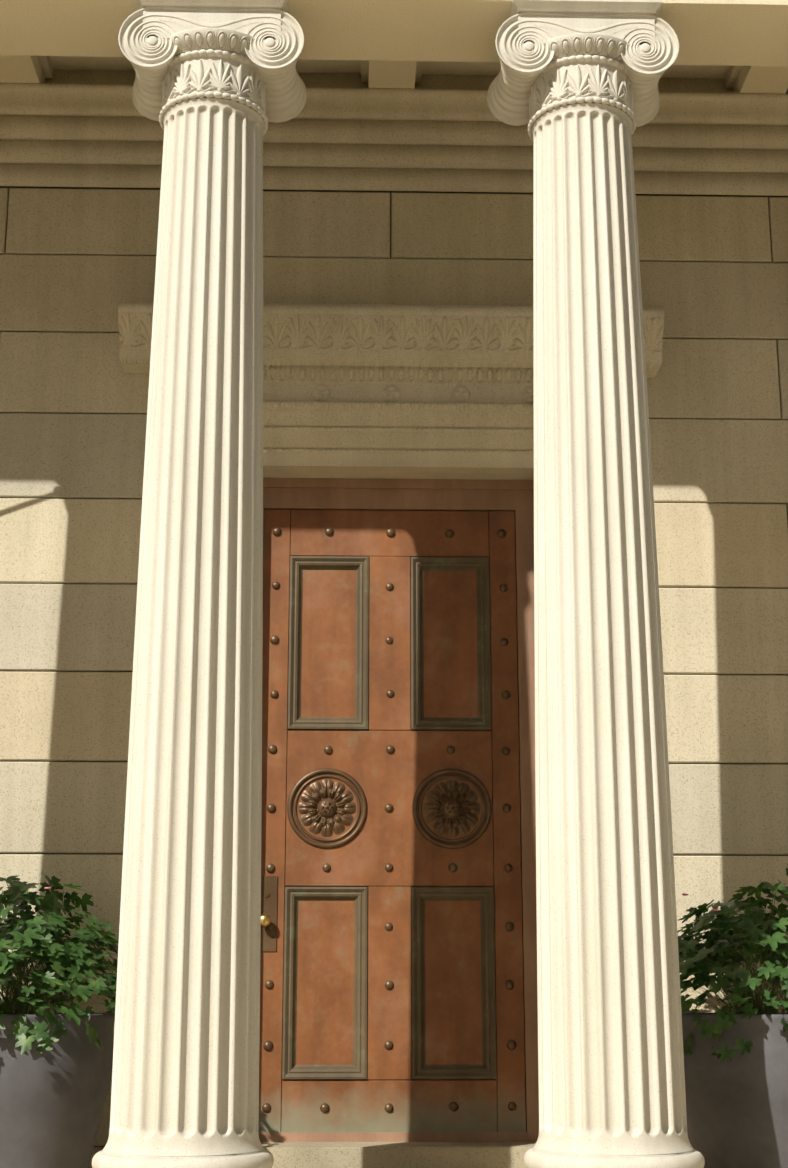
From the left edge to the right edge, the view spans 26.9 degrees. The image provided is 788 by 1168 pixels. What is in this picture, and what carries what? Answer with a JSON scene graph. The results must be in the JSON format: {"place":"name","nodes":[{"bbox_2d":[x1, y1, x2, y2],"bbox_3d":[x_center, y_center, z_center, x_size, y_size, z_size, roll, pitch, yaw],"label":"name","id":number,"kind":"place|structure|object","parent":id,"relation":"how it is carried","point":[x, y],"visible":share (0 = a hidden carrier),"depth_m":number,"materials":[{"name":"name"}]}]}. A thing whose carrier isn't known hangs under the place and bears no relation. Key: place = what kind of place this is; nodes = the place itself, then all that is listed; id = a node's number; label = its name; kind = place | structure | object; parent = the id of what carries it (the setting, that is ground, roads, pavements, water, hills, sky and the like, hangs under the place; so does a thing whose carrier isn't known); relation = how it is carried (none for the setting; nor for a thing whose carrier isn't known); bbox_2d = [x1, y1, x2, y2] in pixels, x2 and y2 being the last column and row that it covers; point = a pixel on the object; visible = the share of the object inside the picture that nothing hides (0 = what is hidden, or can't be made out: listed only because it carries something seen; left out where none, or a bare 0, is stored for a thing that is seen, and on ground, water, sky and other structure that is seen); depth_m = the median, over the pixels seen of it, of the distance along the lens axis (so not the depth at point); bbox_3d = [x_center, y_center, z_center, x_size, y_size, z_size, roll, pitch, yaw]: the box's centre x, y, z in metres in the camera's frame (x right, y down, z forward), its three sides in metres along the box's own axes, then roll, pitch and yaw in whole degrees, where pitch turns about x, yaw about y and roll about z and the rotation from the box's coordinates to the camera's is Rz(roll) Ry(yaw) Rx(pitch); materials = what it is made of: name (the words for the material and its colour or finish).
{"place":"outdoors","nodes":[
{"label":"outdoors","id":0,"kind":"place"},
{"bbox_2d":[49,56,729,78],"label":"portico ceiling","id":1,"kind":"structure","parent":0,"point":[354,66],"depth_m":9.77,"materials":[{"name":"beige stone"}]},
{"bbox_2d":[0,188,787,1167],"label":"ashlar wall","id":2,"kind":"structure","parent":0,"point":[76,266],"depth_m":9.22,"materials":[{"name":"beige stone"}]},
{"bbox_2d":[258,478,538,1141],"bbox_3d":[-0.024,1.157,9.007,1.740,3.605,0.090,0,-14,-1],"label":"door frame","id":3,"kind":"structure","parent":2,"relation":"in","point":[517,496],"depth_m":9.25,"materials":[{"name":"brown metal"}]},
{"bbox_2d":[258,509,525,1132],"bbox_3d":[-0.025,1.238,9.013,1.432,3.408,0.078,0,-14,-1],"label":"door leaf","id":4,"kind":"object","parent":3,"relation":"in","point":[382,777],"visible":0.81,"depth_m":8.96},
{"bbox_2d":[260,876,277,951],"bbox_3d":[-0.673,1.769,8.821,0.095,0.399,0.013,0,-14,-1],"label":"lock plate","id":5,"kind":"object","parent":4,"relation":"attached to","point":[269,893],"depth_m":8.83,"materials":[{"name":"brown metal"}]},
{"bbox_2d":[261,914,270,926],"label":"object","id":6,"kind":"structure","parent":5,"relation":"attached to","point":[265,920],"depth_m":8.74,"materials":[{"name":"gold metal"}]},
{"bbox_2d":[287,768,366,848],"bbox_3d":[-0.364,1.217,8.948,0.435,0.435,0.050,0,-14,-1],"label":"rosette","id":7,"kind":"object","parent":4,"relation":"attached to","point":[310,807],"depth_m":8.96,"materials":[{"name":"brown metal"}]},
{"bbox_2d":[296,570,481,1064],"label":"door panels","id":8,"kind":"object","parent":4,"relation":"attached to","point":[453,1002],"depth_m":8.87,"materials":[{"name":"brown metal"}]},
{"bbox_2d":[282,556,496,1078],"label":"panel moldings","id":9,"kind":"structure","parent":4,"relation":"attached to","point":[421,1069],"depth_m":8.87,"materials":[{"name":"brown metal"}]},
{"bbox_2d":[262,527,516,1112],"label":"door studs","id":10,"kind":"object","parent":4,"relation":"attached to","point":[326,867],"depth_m":8.95,"materials":[{"name":"brown metal"}]},
{"bbox_2d":[412,769,491,848],"bbox_3d":[0.318,1.221,8.965,0.435,0.435,0.050,0,-14,-1],"label":"rosette","id":11,"kind":"object","parent":4,"relation":"attached to","point":[453,809],"depth_m":8.97,"materials":[{"name":"brown metal"}]},
{"bbox_2d":[0,69,787,195],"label":"cornice molding","id":12,"kind":"structure","parent":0,"point":[339,131],"depth_m":9.67,"materials":[{"name":"beige stone"}]},
{"bbox_2d":[261,1142,535,1167],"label":"step","id":13,"kind":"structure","parent":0,"point":[398,1154],"depth_m":8.26,"materials":[{"name":"beige stone"}]},
{"label":"street asphalt","id":14,"kind":"structure","parent":0,"visible":0},
{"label":"stylobate steps","id":15,"kind":"object","parent":14,"relation":"on","visible":0},
{"bbox_2d":[0,875,118,1167],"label":"planter","id":16,"kind":"object","parent":15,"relation":"on","point":[55,1072],"visible":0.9,"depth_m":7.58,"materials":[{"name":"concrete"}]},
{"bbox_2d":[92,0,306,1167],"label":"ionic column","id":17,"kind":"structure","parent":15,"relation":"on","point":[218,86],"depth_m":7.20,"materials":[{"name":"stone"}]},
{"bbox_2d":[0,186,787,1146],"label":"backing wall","id":18,"kind":"structure","parent":15,"relation":"on","point":[390,258],"depth_m":9.63,"materials":[{"name":"beige stone"}]},
{"bbox_2d":[118,302,663,479],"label":"lintel","id":19,"kind":"structure","parent":18,"relation":"attached to","point":[366,391],"depth_m":9.19,"materials":[{"name":"beige stone"}]},
{"bbox_2d":[0,0,787,93],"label":"portico entablature beams","id":20,"kind":"structure","parent":18,"relation":"on","point":[392,41],"depth_m":8.18,"materials":[{"name":"beige stone"}]},
{"bbox_2d":[38,56,741,87],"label":"coffer frames","id":21,"kind":"structure","parent":20,"relation":"attached to","point":[730,78],"depth_m":9.71,"materials":[{"name":"stone"}]},
{"bbox_2d":[487,0,704,1167],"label":"ionic column","id":22,"kind":"structure","parent":15,"relation":"on","point":[575,84],"depth_m":7.25,"materials":[{"name":"stone"}]},
{"bbox_2d":[677,864,787,1167],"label":"planter","id":23,"kind":"object","parent":15,"relation":"on","point":[736,1074],"visible":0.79,"depth_m":7.63,"materials":[{"name":"concrete"}]}
]}

